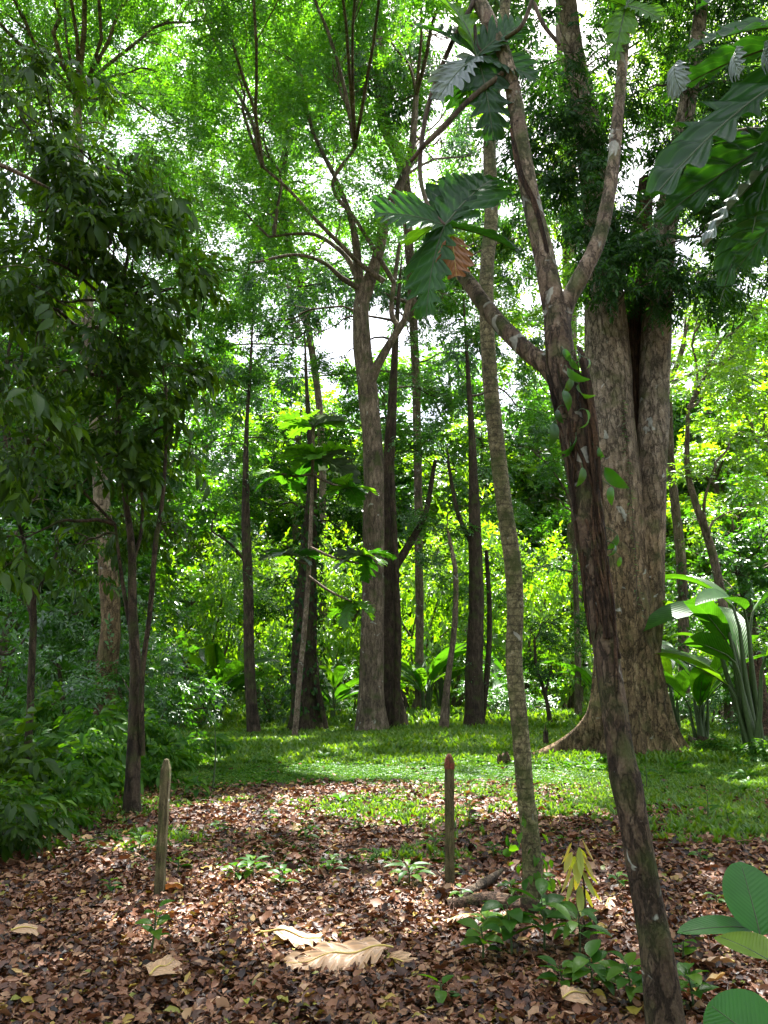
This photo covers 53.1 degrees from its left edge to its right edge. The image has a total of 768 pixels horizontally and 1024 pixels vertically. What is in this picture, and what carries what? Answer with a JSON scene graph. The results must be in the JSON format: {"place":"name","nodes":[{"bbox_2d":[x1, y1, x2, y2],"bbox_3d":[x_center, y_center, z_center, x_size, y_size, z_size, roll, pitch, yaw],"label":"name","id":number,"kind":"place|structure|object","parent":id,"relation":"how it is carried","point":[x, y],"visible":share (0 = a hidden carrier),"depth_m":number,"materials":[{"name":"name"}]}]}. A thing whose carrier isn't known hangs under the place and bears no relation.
{"place":"outdoors","nodes":[
{"label":"outdoors","id":0,"kind":"place"},
{"bbox_2d":[0,673,767,1023],"bbox_3d":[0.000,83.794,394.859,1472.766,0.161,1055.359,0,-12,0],"label":"ground","id":1,"kind":"structure","parent":0,"point":[370,869],"depth_m":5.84,"materials":[{"name":"brown plant"}]},
{"bbox_2d":[0,690,71,820],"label":"shrub","id":2,"kind":"object","parent":1,"relation":"on","point":[50,765],"visible":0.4,"depth_m":7.92,"materials":[{"name":"green plant"}]},
{"bbox_2d":[0,743,78,863],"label":"shrub","id":3,"kind":"object","parent":1,"relation":"on","point":[12,834],"visible":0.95,"depth_m":6.02,"materials":[{"name":"green plant"}]},
{"bbox_2d":[0,513,81,712],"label":"shrub","id":4,"kind":"object","parent":1,"relation":"on","point":[43,636],"visible":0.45,"depth_m":19.94,"materials":[{"name":"green plant"}]},
{"bbox_2d":[0,57,101,616],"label":"overhanging tree","id":5,"kind":"object","parent":1,"relation":"on","point":[52,426],"visible":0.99,"depth_m":7.09,"materials":[{"name":"green plant"}]},
{"bbox_2d":[0,774,122,838],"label":"shrub","id":6,"kind":"object","parent":1,"relation":"on","point":[95,796],"visible":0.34,"depth_m":7.19,"materials":[{"name":"green plant"}]},
{"bbox_2d":[0,628,124,732],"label":"shrub","id":7,"kind":"object","parent":1,"relation":"on","point":[73,690],"visible":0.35,"depth_m":14.08,"materials":[{"name":"green plant"}]},
{"bbox_2d":[0,34,143,760],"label":"cacao tree","id":8,"kind":"object","parent":1,"relation":"on","point":[64,124],"visible":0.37,"depth_m":10.90,"materials":[{"name":"green plant"}]},
{"bbox_2d":[0,249,145,706],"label":"forest tree","id":9,"kind":"object","parent":1,"relation":"on","point":[49,500],"visible":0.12,"depth_m":25.70,"materials":[{"name":"green plant"}]},
{"bbox_2d":[0,681,148,744],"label":"shrub","id":10,"kind":"object","parent":1,"relation":"on","point":[42,715],"visible":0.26,"depth_m":13.28,"materials":[{"name":"green plant"}]},
{"bbox_2d":[0,495,161,715],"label":"shrub","id":11,"kind":"object","parent":1,"relation":"on","point":[11,608],"visible":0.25,"depth_m":22.17,"materials":[{"name":"green plant"}]},
{"bbox_2d":[22,731,143,808],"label":"shrub","id":12,"kind":"object","parent":1,"relation":"on","point":[77,777],"visible":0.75,"depth_m":8.71,"materials":[{"name":"green plant"}]},
{"bbox_2d":[0,412,172,690],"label":"forest tree","id":13,"kind":"object","parent":1,"relation":"on","point":[156,595],"visible":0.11,"depth_m":26.91,"materials":[{"name":"green plant"}]},
{"bbox_2d":[27,698,154,782],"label":"shrub","id":14,"kind":"object","parent":1,"relation":"on","point":[83,733],"visible":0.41,"depth_m":9.92,"materials":[{"name":"green plant"}]},
{"bbox_2d":[0,329,209,693],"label":"forest tree","id":15,"kind":"object","parent":1,"relation":"on","point":[171,570],"visible":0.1,"depth_m":30.88,"materials":[{"name":"green plant"}]},
{"bbox_2d":[0,44,241,815],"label":"cacao tree","id":16,"kind":"object","parent":1,"relation":"on","point":[94,218],"visible":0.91,"depth_m":8.35,"materials":[{"name":"green plant"}]},
{"bbox_2d":[52,708,189,761],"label":"shrub","id":17,"kind":"object","parent":1,"relation":"on","point":[154,728],"visible":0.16,"depth_m":11.84,"materials":[{"name":"green plant"}]},
{"bbox_2d":[37,555,208,724],"bbox_3d":[-7.163,4.093,21.589,4.304,5.841,5.038,-1,-12,6],"label":"shrub","id":18,"kind":"object","parent":1,"relation":"on","point":[84,641],"visible":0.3,"depth_m":20.77,"materials":[{"name":"green plant"}]},
{"bbox_2d":[55,603,235,739],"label":"shrub","id":19,"kind":"object","parent":1,"relation":"on","point":[166,700],"visible":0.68,"depth_m":15.91,"materials":[{"name":"green plant"}]},
{"bbox_2d":[94,738,208,789],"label":"shrub","id":20,"kind":"object","parent":1,"relation":"on","point":[152,768],"visible":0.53,"depth_m":10.28,"materials":[{"name":"green plant"}]},
{"bbox_2d":[135,899,174,953],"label":"seedling","id":21,"kind":"object","parent":1,"relation":"on","point":[157,933],"visible":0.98,"depth_m":4.06,"materials":[{"name":"green plant"}]},
{"bbox_2d":[77,517,240,702],"bbox_3d":[-8.875,4.273,30.292,6.717,8.591,5.934,-4,-12,19],"label":"shrub","id":22,"kind":"object","parent":1,"relation":"on","point":[180,591],"visible":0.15,"depth_m":30.43,"materials":[{"name":"green plant"}]},
{"bbox_2d":[154,758,170,895],"bbox_3d":[-1.477,2.145,5.120,0.066,0.965,0.059,0,-12,0],"label":"wooden post","id":23,"kind":"object","parent":1,"relation":"on","point":[162,831],"visible":0.87,"depth_m":5.11,"materials":[{"name":"brown wood"}]},
{"bbox_2d":[0,0,327,720],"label":"sunlit tree","id":24,"kind":"object","parent":1,"relation":"on","point":[115,12],"visible":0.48,"depth_m":19.82,"materials":[{"name":"green plant"}]},
{"bbox_2d":[143,955,185,975],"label":"fallen leaf","id":25,"kind":"object","parent":1,"relation":"on","point":[167,964],"visible":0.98,"depth_m":3.76,"materials":[{"name":"beige plant"}]},
{"bbox_2d":[34,297,295,672],"bbox_3d":[-10.396,-0.995,37.188,11.298,20.653,11.375,-7,-14,30],"label":"forest tree","id":26,"kind":"object","parent":1,"relation":"on","point":[207,340],"visible":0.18,"depth_m":37.16,"materials":[{"name":"green plant"}]},
{"bbox_2d":[115,645,237,727],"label":"shrub","id":27,"kind":"object","parent":1,"relation":"on","point":[211,720],"visible":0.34,"depth_m":20.28,"materials":[{"name":"green plant"}]},
{"bbox_2d":[117,720,243,770],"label":"shrub","id":28,"kind":"object","parent":1,"relation":"on","point":[228,747],"visible":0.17,"depth_m":11.92,"materials":[{"name":"green plant"}]},
{"bbox_2d":[122,528,294,705],"bbox_3d":[-6.570,4.364,29.134,6.717,7.732,5.934,-1,-12,3],"label":"shrub","id":29,"kind":"object","parent":1,"relation":"on","point":[271,627],"visible":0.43,"depth_m":28.71,"materials":[{"name":"green plant"}]},
{"bbox_2d":[158,467,277,694],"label":"forest tree","id":30,"kind":"object","parent":1,"relation":"on","point":[193,558],"visible":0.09,"depth_m":43.50,"materials":[{"name":"green plant"}]},
{"bbox_2d":[144,291,292,732],"bbox_3d":[-4.052,-0.073,20.761,4.345,12.007,3.316,11,-16,-44],"label":"slender tree","id":31,"kind":"object","parent":1,"relation":"on","point":[246,556],"visible":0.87,"depth_m":20.52,"materials":[{"name":"green plant"}]},
{"bbox_2d":[156,333,280,635],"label":"forest tree","id":32,"kind":"object","parent":1,"relation":"on","point":[233,360],"visible":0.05,"depth_m":56.12,"materials":[{"name":"green plant"}]},
{"bbox_2d":[162,640,282,721],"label":"heliconia clump","id":33,"kind":"object","parent":1,"relation":"on","point":[213,652],"visible":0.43,"depth_m":22.05,"materials":[{"name":"green plant"}]},
{"bbox_2d":[0,0,471,690],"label":"tall tree","id":34,"kind":"object","parent":1,"relation":"on","point":[290,170],"visible":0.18,"depth_m":36.87,"materials":[{"name":"green plant"}]},
{"bbox_2d":[168,416,306,654],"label":"forest tree","id":35,"kind":"object","parent":1,"relation":"on","point":[278,532],"visible":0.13,"depth_m":46.28,"materials":[{"name":"green plant"}]},
{"bbox_2d":[181,361,340,686],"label":"forest tree","id":36,"kind":"object","parent":1,"relation":"on","point":[281,395],"visible":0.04,"depth_m":57.51,"materials":[{"name":"green plant"}]},
{"bbox_2d":[187,522,348,703],"bbox_3d":[-4.833,4.264,30.300,5.934,8.591,6.717,7,-14,-29],"label":"shrub","id":37,"kind":"object","parent":1,"relation":"on","point":[330,631],"visible":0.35,"depth_m":30.08,"materials":[{"name":"green plant"}]},
{"bbox_2d":[220,633,320,723],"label":"shrub","id":38,"kind":"object","parent":1,"relation":"on","point":[271,712],"visible":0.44,"depth_m":23.47,"materials":[{"name":"green plant"}]},
{"bbox_2d":[207,301,363,730],"bbox_3d":[-2.709,0.024,23.155,4.531,12.769,4.947,10,-16,-41],"label":"ivy tree","id":39,"kind":"object","parent":1,"relation":"on","point":[312,715],"visible":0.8,"depth_m":21.48,"materials":[{"name":"green plant"}]},
{"bbox_2d":[260,925,323,948],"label":"fallen leaf","id":40,"kind":"object","parent":1,"relation":"on","point":[293,935],"visible":0.98,"depth_m":4.21,"materials":[{"name":"white plant"}]},
{"bbox_2d":[193,373,398,666],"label":"forest tree","id":41,"kind":"object","parent":1,"relation":"on","point":[297,438],"visible":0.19,"depth_m":42.70,"materials":[{"name":"green plant"}]},
{"bbox_2d":[79,0,524,730],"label":"canopy tree","id":42,"kind":"object","parent":1,"relation":"on","point":[347,16],"visible":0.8,"depth_m":22.18,"materials":[{"name":"green plant"}]},
{"bbox_2d":[232,422,402,680],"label":"forest tree","id":43,"kind":"object","parent":1,"relation":"on","point":[279,514],"visible":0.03,"depth_m":45.03,"materials":[{"name":"green plant"}]},
{"bbox_2d":[252,409,396,735],"bbox_3d":[-1.488,1.474,18.727,3.632,8.161,2.541,0,-12,0],"label":"young breadfruit tree","id":44,"kind":"object","parent":1,"relation":"on","point":[308,460],"visible":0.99,"depth_m":18.81,"materials":[{"name":"green plant"}]},
{"bbox_2d":[264,508,413,694],"bbox_3d":[-1.891,4.559,33.205,6.329,9.164,7.165,3,-12,-16],"label":"shrub","id":45,"kind":"object","parent":1,"relation":"on","point":[334,577],"visible":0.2,"depth_m":32.27,"materials":[{"name":"green plant"}]},
{"bbox_2d":[319,665,358,717],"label":"heliconia clump","id":46,"kind":"object","parent":1,"relation":"on","point":[335,676],"visible":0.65,"depth_m":22.71,"materials":[{"name":"green plant"}]},
{"bbox_2d":[319,656,358,715],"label":"shrub","id":47,"kind":"object","parent":1,"relation":"on","point":[345,707],"visible":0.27,"depth_m":23.91,"materials":[{"name":"green plant"}]},
{"bbox_2d":[284,936,393,976],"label":"fallen leaf","id":48,"kind":"object","parent":1,"relation":"on","point":[335,956],"visible":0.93,"depth_m":3.95,"materials":[{"name":"beige plant"}]},
{"bbox_2d":[279,392,453,691],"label":"forest tree","id":49,"kind":"object","parent":1,"relation":"on","point":[406,490],"visible":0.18,"depth_m":44.25,"materials":[{"name":"green plant"}]},
{"bbox_2d":[266,347,476,625],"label":"forest tree","id":50,"kind":"object","parent":1,"relation":"on","point":[382,395],"visible":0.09,"depth_m":48.13,"materials":[{"name":"green plant"}]},
{"bbox_2d":[263,256,492,726],"bbox_3d":[-0.206,-0.664,23.530,8.019,14.263,4.787,-4,-12,18],"label":"vine tree","id":51,"kind":"object","parent":1,"relation":"on","point":[395,710],"visible":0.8,"depth_m":22.91,"materials":[{"name":"green plant"}]},
{"bbox_2d":[15,682,767,909],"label":"lawn grass","id":52,"kind":"structure","parent":1,"relation":"on","point":[428,737],"depth_m":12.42,"materials":[{"name":"green plant"}]},
{"bbox_2d":[340,511,461,694],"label":"shrub","id":53,"kind":"object","parent":1,"relation":"on","point":[407,688],"visible":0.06,"depth_m":41.92,"materials":[{"name":"green plant"}]},
{"bbox_2d":[323,527,494,707],"bbox_3d":[1.094,4.412,30.228,5.934,8.162,6.717,10,-15,-40],"label":"shrub","id":54,"kind":"object","parent":1,"relation":"on","point":[428,625],"visible":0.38,"depth_m":29.57,"materials":[{"name":"green plant"}]},
{"bbox_2d":[192,0,628,708],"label":"droopy tree","id":55,"kind":"object","parent":1,"relation":"on","point":[506,226],"visible":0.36,"depth_m":28.88,"materials":[{"name":"green plant"}]},
{"bbox_2d":[395,508,485,727],"bbox_3d":[1.436,2.902,20.955,2.137,6.182,2.134,-11,-16,43],"label":"thin leaning tree","id":56,"kind":"object","parent":1,"relation":"on","point":[444,720],"visible":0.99,"depth_m":20.62,"materials":[{"name":"green plant"}]},
{"bbox_2d":[401,638,485,711],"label":"heliconia clump","id":57,"kind":"object","parent":1,"relation":"on","point":[418,673],"visible":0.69,"depth_m":25.09,"materials":[{"name":"green plant"}]},
{"bbox_2d":[402,638,485,707],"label":"heliconia clump","id":58,"kind":"object","parent":1,"relation":"on","point":[411,642],"visible":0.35,"depth_m":28.11,"materials":[{"name":"green plant"}]},
{"bbox_2d":[358,472,532,705],"bbox_3d":[2.753,3.837,32.462,6.725,10.710,7.612,11,-16,-42],"label":"shrub","id":59,"kind":"object","parent":1,"relation":"on","point":[496,614],"visible":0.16,"depth_m":31.47,"materials":[{"name":"green plant"}]},
{"bbox_2d":[380,341,514,615],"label":"forest tree","id":60,"kind":"object","parent":1,"relation":"on","point":[433,365],"visible":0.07,"depth_m":49.95,"materials":[{"name":"green plant"}]},
{"bbox_2d":[444,754,454,882],"bbox_3d":[0.471,2.248,5.507,0.084,0.984,0.068,0,-12,0],"label":"wooden post","id":61,"kind":"object","parent":1,"relation":"on","point":[449,811],"visible":0.94,"depth_m":5.49,"materials":[{"name":"brown wood"}]},
{"bbox_2d":[398,277,558,725],"bbox_3d":[3.288,-0.485,22.734,5.806,13.534,4.876,0,-12,0],"label":"clump tree","id":62,"kind":"object","parent":1,"relation":"on","point":[477,688],"visible":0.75,"depth_m":22.01,"materials":[{"name":"green plant"}]},
{"bbox_2d":[456,918,503,965],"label":"seedling","id":63,"kind":"object","parent":1,"relation":"on","point":[473,935],"visible":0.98,"depth_m":4.00,"materials":[{"name":"green plant"}]},
{"bbox_2d":[395,412,567,679],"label":"forest tree","id":64,"kind":"object","parent":1,"relation":"on","point":[457,429],"visible":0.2,"depth_m":42.45,"materials":[{"name":"green plant"}]},
{"bbox_2d":[450,652,531,716],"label":"shrub","id":65,"kind":"object","parent":1,"relation":"on","point":[500,706],"visible":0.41,"depth_m":23.41,"materials":[{"name":"green plant"}]},
{"bbox_2d":[444,891,539,913],"bbox_3d":[0.693,2.506,4.904,0.615,0.126,0.204,-2,-12,7],"label":"fallen log","id":66,"kind":"object","parent":1,"relation":"on","point":[478,899],"visible":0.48,"depth_m":4.88,"materials":[{"name":"brown wood"}]},
{"bbox_2d":[424,435,566,659],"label":"forest tree","id":67,"kind":"object","parent":1,"relation":"on","point":[529,482],"visible":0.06,"depth_m":43.81,"materials":[{"name":"green plant"}]},
{"bbox_2d":[480,896,541,955],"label":"seedling","id":68,"kind":"object","parent":1,"relation":"on","point":[510,919],"visible":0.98,"depth_m":4.09,"materials":[{"name":"green plant"}]},
{"bbox_2d":[435,528,591,702],"bbox_3d":[5.640,4.566,30.885,5.934,8.162,6.717,-4,-12,19],"label":"shrub","id":69,"kind":"object","parent":1,"relation":"on","point":[533,587],"visible":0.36,"depth_m":29.64,"materials":[{"name":"green plant"}]},
{"bbox_2d":[460,385,567,696],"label":"forest tree","id":70,"kind":"object","parent":1,"relation":"on","point":[522,483],"visible":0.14,"depth_m":44.13,"materials":[{"name":"green plant"}]},
{"bbox_2d":[472,0,560,901],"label":"ringed tree","id":71,"kind":"object","parent":1,"relation":"on","point":[532,866],"visible":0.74,"depth_m":5.44,"materials":[{"name":"brown plant"}]},
{"bbox_2d":[468,406,584,693],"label":"forest tree","id":72,"kind":"object","parent":1,"relation":"on","point":[519,495],"visible":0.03,"depth_m":44.67,"materials":[{"name":"green plant"}]},
{"bbox_2d":[488,671,566,716],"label":"shrub","id":73,"kind":"object","parent":1,"relation":"on","point":[531,705],"visible":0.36,"depth_m":23.98,"materials":[{"name":"green plant"}]},
{"bbox_2d":[370,0,685,1023],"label":"leaning tree","id":74,"kind":"object","parent":1,"relation":"on","point":[486,72],"visible":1,"depth_m":4.32,"materials":[{"name":"brown plant"}]},
{"bbox_2d":[477,356,581,714],"bbox_3d":[5.616,0.478,25.625,5.094,12.694,6.246,-8,-14,33],"label":"thin tree","id":75,"kind":"object","parent":1,"relation":"on","point":[550,469],"visible":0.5,"depth_m":24.59,"materials":[{"name":"green plant"}]},
{"bbox_2d":[488,520,593,709],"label":"shrub","id":76,"kind":"object","parent":1,"relation":"on","point":[570,690],"visible":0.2,"depth_m":30.79,"materials":[{"name":"green plant"}]},
{"bbox_2d":[508,878,582,950],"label":"seedling","id":77,"kind":"object","parent":1,"relation":"on","point":[554,900],"visible":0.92,"depth_m":4.17,"materials":[{"name":"green plant"}]},
{"bbox_2d":[504,611,592,721],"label":"sapling tree","id":78,"kind":"object","parent":1,"relation":"on","point":[528,663],"visible":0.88,"depth_m":21.10,"materials":[{"name":"green plant"}]},
{"bbox_2d":[536,955,582,986],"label":"seedling","id":79,"kind":"object","parent":1,"relation":"on","point":[550,976],"visible":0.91,"depth_m":3.62,"materials":[{"name":"green plant"}]},
{"bbox_2d":[561,841,600,915],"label":"yellow seedling","id":80,"kind":"object","parent":1,"relation":"on","point":[577,866],"visible":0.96,"depth_m":4.74,"materials":[{"name":"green plant"}]},
{"bbox_2d":[553,901,611,952],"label":"seedling","id":81,"kind":"object","parent":1,"relation":"on","point":[568,928],"visible":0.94,"depth_m":4.08,"materials":[{"name":"green plant"}]},
{"bbox_2d":[562,939,625,995],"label":"seedling","id":82,"kind":"object","parent":1,"relation":"on","point":[578,969],"visible":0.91,"depth_m":3.60,"materials":[{"name":"green plant"}]},
{"bbox_2d":[431,0,767,708],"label":"tall tree","id":83,"kind":"object","parent":1,"relation":"on","point":[536,310],"visible":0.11,"depth_m":30.08,"materials":[{"name":"green plant"}]},
{"bbox_2d":[445,0,767,755],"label":"giant tree","id":84,"kind":"object","parent":1,"relation":"on","point":[628,298],"visible":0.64,"depth_m":14.61,"materials":[{"name":"brown plant"}]},
{"bbox_2d":[506,324,723,623],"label":"forest tree","id":85,"kind":"object","parent":1,"relation":"on","point":[678,401],"visible":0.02,"depth_m":43.10,"materials":[{"name":"green plant"}]},
{"bbox_2d":[598,951,642,1005],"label":"seedling","id":86,"kind":"object","parent":1,"relation":"on","point":[615,970],"visible":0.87,"depth_m":3.50,"materials":[{"name":"green plant"}]},
{"bbox_2d":[661,641,732,729],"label":"heliconia clump","id":87,"kind":"object","parent":1,"relation":"on","point":[682,678],"visible":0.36,"depth_m":18.20,"materials":[{"name":"green plant"}]},
{"bbox_2d":[677,962,718,1009],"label":"seedling","id":88,"kind":"object","parent":1,"relation":"on","point":[683,970],"visible":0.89,"depth_m":3.46,"materials":[{"name":"green plant"}]},
{"bbox_2d":[636,0,767,301],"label":"breadfruit tree","id":89,"kind":"object","parent":1,"relation":"on","point":[709,170],"visible":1,"depth_m":3.09,"materials":[{"name":"green plant"}]},
{"bbox_2d":[644,574,767,748],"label":"banana plant","id":90,"kind":"object","parent":1,"relation":"on","point":[728,638],"visible":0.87,"depth_m":13.63,"materials":[{"name":"green plant"}]},
{"bbox_2d":[663,387,758,640],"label":"forest tree","id":91,"kind":"object","parent":1,"relation":"on","point":[681,418],"visible":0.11,"depth_m":40.33,"materials":[{"name":"green plant"}]},
{"bbox_2d":[661,635,765,738],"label":"banana plant","id":92,"kind":"object","parent":1,"relation":"on","point":[703,686],"visible":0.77,"depth_m":15.20,"materials":[{"name":"green plant"}]},
{"bbox_2d":[663,411,767,665],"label":"forest tree","id":93,"kind":"object","parent":1,"relation":"on","point":[707,451],"visible":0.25,"depth_m":34.97,"materials":[{"name":"green plant"}]},
{"bbox_2d":[665,465,767,706],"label":"forest tree","id":94,"kind":"object","parent":1,"relation":"on","point":[745,589],"visible":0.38,"depth_m":25.79,"materials":[{"name":"green plant"}]},
{"bbox_2d":[665,362,767,623],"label":"forest tree","id":95,"kind":"object","parent":1,"relation":"on","point":[745,429],"visible":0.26,"depth_m":34.23,"materials":[{"name":"green plant"}]},
{"bbox_2d":[666,211,767,719],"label":"mossy tree","id":96,"kind":"object","parent":1,"relation":"on","point":[683,594],"visible":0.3,"depth_m":22.71,"materials":[{"name":"green plant"}]},
{"bbox_2d":[667,257,767,725],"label":"bent tree","id":97,"kind":"object","parent":1,"relation":"on","point":[705,382],"visible":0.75,"depth_m":21.02,"materials":[{"name":"green plant"}]},
{"bbox_2d":[667,302,767,602],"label":"forest tree","id":98,"kind":"object","parent":1,"relation":"on","point":[748,337],"visible":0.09,"depth_m":40.74,"materials":[{"name":"green plant"}]},
{"bbox_2d":[677,862,767,1023],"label":"broad leaf plant","id":99,"kind":"object","parent":1,"relation":"on","point":[745,889],"visible":1,"depth_m":2.53,"materials":[{"name":"green plant"}]},
{"bbox_2d":[704,626,767,733],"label":"shrub","id":100,"kind":"object","parent":1,"relation":"on","point":[723,700],"visible":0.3,"depth_m":17.51,"materials":[{"name":"green plant"}]},
{"bbox_2d":[729,737,767,762],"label":"shrub","id":101,"kind":"object","parent":1,"relation":"on","point":[756,746],"visible":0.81,"depth_m":12.70,"materials":[{"name":"green plant"}]},
{"bbox_2d":[746,651,767,736],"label":"rotten stump","id":102,"kind":"object","parent":1,"relation":"on","point":[757,664],"visible":0.28,"depth_m":16.42,"materials":[{"name":"brown wood"}]},
{"bbox_2d":[0,0,767,667],"label":"sky","id":103,"kind":"structure","parent":0,"point":[340,338],"materials":[{"name":"white"}]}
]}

